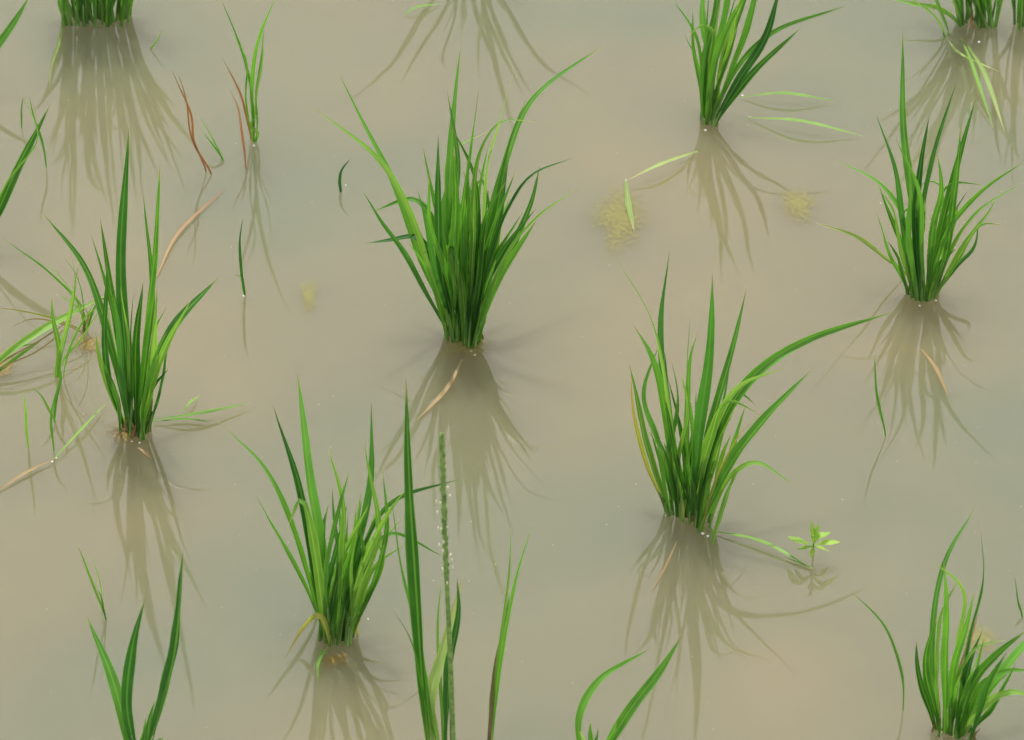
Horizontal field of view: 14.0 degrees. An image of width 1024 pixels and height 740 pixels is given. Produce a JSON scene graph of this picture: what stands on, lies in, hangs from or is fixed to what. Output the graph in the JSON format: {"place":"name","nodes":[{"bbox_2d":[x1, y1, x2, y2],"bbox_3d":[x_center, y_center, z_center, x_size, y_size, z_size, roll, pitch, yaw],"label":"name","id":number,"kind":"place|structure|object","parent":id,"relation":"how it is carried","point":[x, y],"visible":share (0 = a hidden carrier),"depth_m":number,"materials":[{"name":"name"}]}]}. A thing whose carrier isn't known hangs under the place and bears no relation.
{"place":"outdoors","nodes":[
{"label":"outdoors","id":0,"kind":"place"},
{"bbox_2d":[0,296,103,370],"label":"weed grass","id":1,"kind":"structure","parent":0,"point":[23,341],"depth_m":2.60,"materials":[{"name":"green plant"}]},
{"bbox_2d":[32,255,97,450],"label":"weed grass","id":2,"kind":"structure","parent":0,"point":[59,341],"depth_m":2.57,"materials":[{"name":"green plant"}]},
{"bbox_2d":[222,1,273,167],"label":"weed grass","id":3,"kind":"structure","parent":0,"point":[254,109],"depth_m":2.77,"materials":[{"name":"green plant"}]},
{"bbox_2d":[487,527,531,739],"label":"weed grass","id":4,"kind":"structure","parent":0,"point":[495,681],"depth_m":2.31,"materials":[{"name":"green plant"}]},
{"bbox_2d":[0,0,1023,739],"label":"water","id":5,"kind":"structure","parent":0,"point":[528,414],"depth_m":2.60,"materials":[{"name":"beige liquid"}]},
{"bbox_2d":[0,358,16,376],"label":"algae patch","id":6,"kind":"object","parent":5,"relation":"on","point":[6,369],"visible":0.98,"depth_m":2.60,"materials":[{"name":"beige plant"}]},
{"bbox_2d":[0,0,27,48],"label":"rice plant","id":7,"kind":"object","parent":5,"relation":"on","point":[6,32],"visible":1,"depth_m":2.82,"materials":[{"name":"green plant"}]},
{"bbox_2d":[0,97,49,216],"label":"rice plant","id":8,"kind":"object","parent":5,"relation":"on","point":[7,190],"visible":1,"depth_m":2.68,"materials":[{"name":"green plant"}]},
{"bbox_2d":[23,392,28,447],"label":"grass shoot","id":9,"kind":"object","parent":5,"relation":"on","point":[26,424],"depth_m":2.52,"materials":[{"name":"green plant"}]},
{"bbox_2d":[0,458,55,488],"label":"floating leaf","id":10,"kind":"object","parent":5,"relation":"on","point":[21,474],"visible":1,"depth_m":2.52,"materials":[{"name":"plant"}]},
{"bbox_2d":[21,96,46,167],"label":"grass shoot","id":11,"kind":"object","parent":5,"relation":"on","point":[41,139],"depth_m":2.76,"materials":[{"name":"green plant"}]},
{"bbox_2d":[2,241,110,333],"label":"weed grass","id":12,"kind":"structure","parent":5,"relation":"on","point":[86,324],"depth_m":2.62,"materials":[{"name":"green plant"}]},
{"bbox_2d":[54,403,105,458],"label":"floating leaf","id":13,"kind":"object","parent":5,"relation":"on","point":[82,428],"visible":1,"depth_m":2.55,"materials":[{"name":"green plant"}]},
{"bbox_2d":[78,337,98,349],"bbox_3d":[-0.268,-0.017,2.619,0.026,0.001,0.022,9,39,12],"label":"algae patch","id":14,"kind":"object","parent":5,"relation":"on","point":[86,342],"visible":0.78,"depth_m":2.62,"materials":[{"name":"beige plant"}]},
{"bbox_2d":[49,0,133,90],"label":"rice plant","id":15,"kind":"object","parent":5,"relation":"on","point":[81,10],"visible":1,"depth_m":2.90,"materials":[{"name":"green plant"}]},
{"bbox_2d":[77,544,106,619],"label":"grass shoot","id":16,"kind":"object","parent":5,"relation":"in","point":[96,593],"depth_m":2.40,"materials":[{"name":"green plant"}]},
{"bbox_2d":[113,425,134,440],"bbox_3d":[-0.236,0.038,2.550,0.029,0.001,0.034,13,40,16],"label":"algae patch","id":17,"kind":"object","parent":5,"relation":"on","point":[123,432],"visible":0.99,"depth_m":2.55,"materials":[{"name":"beige plant"}]},
{"bbox_2d":[87,551,183,739],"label":"rice plant","id":18,"kind":"object","parent":5,"relation":"on","point":[122,697],"visible":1,"depth_m":2.29,"materials":[{"name":"green plant"}]},
{"bbox_2d":[138,447,151,458],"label":"floating leaf","id":19,"kind":"object","parent":5,"relation":"on","point":[146,453],"visible":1,"depth_m":2.53,"materials":[{"name":"plant"}]},
{"bbox_2d":[44,130,248,440],"bbox_3d":[-0.230,-0.053,2.502,0.131,0.229,0.080,7,39,9],"label":"rice plant","id":20,"kind":"object","parent":5,"relation":"on","point":[137,379],"visible":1,"depth_m":2.51,"materials":[{"name":"green plant"}]},
{"bbox_2d":[150,31,161,49],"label":"grass shoot","id":21,"kind":"object","parent":5,"relation":"on","point":[152,46],"depth_m":2.88,"materials":[{"name":"green plant"}]},
{"bbox_2d":[156,188,224,275],"bbox_3d":[-0.213,-0.092,2.715,0.008,0.001,0.105,14,40,17],"label":"floating leaf","id":22,"kind":"object","parent":5,"relation":"on","point":[182,228],"visible":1,"depth_m":2.71,"materials":[{"name":"brown plant"}]},
{"bbox_2d":[182,395,199,412],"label":"floating leaf","id":23,"kind":"object","parent":5,"relation":"on","point":[190,401],"visible":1,"depth_m":2.57,"materials":[{"name":"green plant"}]},
{"bbox_2d":[173,73,211,173],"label":"dead stem","id":24,"kind":"object","parent":5,"relation":"on","point":[192,136],"visible":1,"depth_m":2.75,"materials":[{"name":"brown plant"}]},
{"bbox_2d":[197,115,223,160],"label":"grass shoot","id":25,"kind":"object","parent":5,"relation":"in","point":[216,148],"depth_m":2.78,"materials":[{"name":"green plant"}]},
{"bbox_2d":[237,220,245,295],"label":"grass shoot","id":26,"kind":"object","parent":5,"relation":"on","point":[241,271],"depth_m":2.65,"materials":[{"name":"green plant"}]},
{"bbox_2d":[304,285,313,303],"bbox_3d":[-0.130,-0.048,2.660,0.015,0.001,0.046,0,38,0],"label":"algae patch","id":27,"kind":"object","parent":5,"relation":"on","point":[307,293],"visible":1,"depth_m":2.66,"materials":[{"name":"yellow plant"}]},
{"bbox_2d":[325,653,344,664],"bbox_3d":[-0.102,0.166,2.386,0.022,0.001,0.019,0,38,0],"label":"algae patch","id":28,"kind":"object","parent":5,"relation":"on","point":[333,658],"visible":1,"depth_m":2.39,"materials":[{"name":"brown plant"}]},
{"bbox_2d":[223,374,458,677],"bbox_3d":[-0.104,0.088,2.365,0.116,0.174,0.092,25,44,28],"label":"rice plant","id":29,"kind":"object","parent":5,"relation":"on","point":[340,599],"visible":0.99,"depth_m":2.37,"materials":[{"name":"green plant"}]},
{"bbox_2d":[338,160,349,191],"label":"grass shoot","id":30,"kind":"object","parent":5,"relation":"on","point":[339,180],"depth_m":2.75,"materials":[{"name":"green plant"}]},
{"bbox_2d":[404,4,436,14],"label":"floating leaf","id":31,"kind":"object","parent":5,"relation":"on","point":[419,6],"visible":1,"depth_m":2.92,"materials":[{"name":"green plant"}]},
{"bbox_2d":[389,383,463,739],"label":"weed grass","id":32,"kind":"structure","parent":5,"relation":"on","point":[428,688],"depth_m":2.28,"materials":[{"name":"green plant"}]},
{"bbox_2d":[416,359,462,420],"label":"floating leaf","id":33,"kind":"object","parent":5,"relation":"on","point":[443,391],"visible":1,"depth_m":2.58,"materials":[{"name":"plant"}]},
{"bbox_2d":[317,44,604,349],"bbox_3d":[-0.032,-0.122,2.584,0.180,0.235,0.130,0,38,0],"label":"rice plant","id":34,"kind":"object","parent":5,"relation":"on","point":[463,256],"visible":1,"depth_m":2.58,"materials":[{"name":"green plant"}]},
{"bbox_2d":[451,339,482,353],"bbox_3d":[-0.027,-0.014,2.616,0.038,0.001,0.028,0,38,0],"label":"algae patch","id":35,"kind":"object","parent":5,"relation":"on","point":[459,343],"visible":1,"depth_m":2.62,"materials":[{"name":"plant"}]},
{"bbox_2d":[598,195,637,242],"bbox_3d":[0.069,-0.099,2.724,0.048,0.001,0.100,0,38,0],"label":"algae patch","id":36,"kind":"object","parent":5,"relation":"on","point":[619,215],"visible":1,"depth_m":2.73,"materials":[{"name":"yellow plant"}]},
{"bbox_2d":[575,636,681,739],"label":"rice plant","id":37,"kind":"object","parent":5,"relation":"on","point":[631,708],"visible":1,"depth_m":2.30,"materials":[{"name":"green plant"}]},
{"bbox_2d":[625,151,697,229],"bbox_3d":[0.090,-0.125,2.752,0.029,0.007,0.101,17,41,21],"label":"bent leaf","id":38,"kind":"object","parent":5,"relation":"on","point":[628,204],"visible":1,"depth_m":2.75,"materials":[{"name":"green plant"}]},
{"bbox_2d":[652,540,676,589],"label":"floating leaf","id":39,"kind":"object","parent":5,"relation":"on","point":[665,566],"visible":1,"depth_m":2.45,"materials":[{"name":"plant"}]},
{"bbox_2d":[615,256,893,569],"bbox_3d":[0.142,0.003,2.427,0.170,0.233,0.112,0,38,0],"label":"rice plant","id":40,"kind":"object","parent":5,"relation":"on","point":[694,497],"visible":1,"depth_m":2.45,"materials":[{"name":"green plant"}]},
{"bbox_2d":[673,0,860,135],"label":"rice plant","id":41,"kind":"object","parent":5,"relation":"on","point":[716,44],"visible":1,"depth_m":2.79,"materials":[{"name":"green plant"}]},
{"bbox_2d":[786,193,809,216],"bbox_3d":[0.189,-0.108,2.737,0.030,0.001,0.053,0,38,0],"label":"algae patch","id":42,"kind":"object","parent":5,"relation":"on","point":[800,203],"visible":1,"depth_m":2.74,"materials":[{"name":"yellow plant"}]},
{"bbox_2d":[786,557,817,570],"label":"floating leaf","id":43,"kind":"object","parent":5,"relation":"on","point":[799,563],"visible":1,"depth_m":2.45,"materials":[{"name":"green plant"}]},
{"bbox_2d":[788,521,838,557],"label":"seedling","id":44,"kind":"object","parent":5,"relation":"on","point":[816,536],"visible":1,"depth_m":2.44,"materials":[{"name":"green plant"}]},
{"bbox_2d":[851,592,903,711],"bbox_3d":[0.206,0.163,2.342,0.037,0.085,0.004,21,42,24],"label":"grass shoot","id":45,"kind":"object","parent":5,"relation":"in","point":[894,647],"depth_m":2.33,"materials":[{"name":"green plant"}]},
{"bbox_2d":[874,358,885,435],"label":"grass shoot","id":46,"kind":"object","parent":5,"relation":"in","point":[878,404],"depth_m":2.53,"materials":[{"name":"green plant"}]},
{"bbox_2d":[814,28,1021,302],"bbox_3d":[0.255,-0.120,2.635,0.132,0.171,0.089,0,38,0],"label":"rice plant","id":47,"kind":"object","parent":5,"relation":"on","point":[911,249],"visible":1,"depth_m":2.63,"materials":[{"name":"green plant"}]},
{"bbox_2d":[921,349,948,396],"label":"floating leaf","id":48,"kind":"object","parent":5,"relation":"on","point":[937,370],"visible":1,"depth_m":2.60,"materials":[{"name":"plant"}]},
{"bbox_2d":[895,0,1004,131],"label":"rice plant","id":49,"kind":"object","parent":5,"relation":"on","point":[982,8],"visible":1,"depth_m":2.90,"materials":[{"name":"green plant"}]},
{"bbox_2d":[915,507,1023,739],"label":"rice plant","id":50,"kind":"object","parent":5,"relation":"on","point":[971,705],"visible":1,"depth_m":2.32,"materials":[{"name":"green plant"}]},
{"bbox_2d":[972,628,991,648],"bbox_3d":[0.270,0.155,2.400,0.028,0.001,0.034,16,41,20],"label":"algae patch","id":51,"kind":"object","parent":5,"relation":"on","point":[976,636],"visible":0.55,"depth_m":2.40,"materials":[{"name":"beige plant"}]},
{"bbox_2d":[1011,0,1023,30],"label":"rice plant","id":52,"kind":"object","parent":5,"relation":"on","point":[1020,14],"visible":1,"depth_m":2.90,"materials":[{"name":"green plant"}]},
{"bbox_2d":[1014,577,1022,616],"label":"grass shoot","id":53,"kind":"object","parent":5,"relation":"on","point":[1019,606],"depth_m":2.41,"materials":[{"name":"green plant"}]},
{"bbox_2d":[46,34,1021,728],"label":"floating specks","id":54,"kind":"object","parent":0,"point":[618,506],"visible":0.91,"depth_m":2.57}
]}

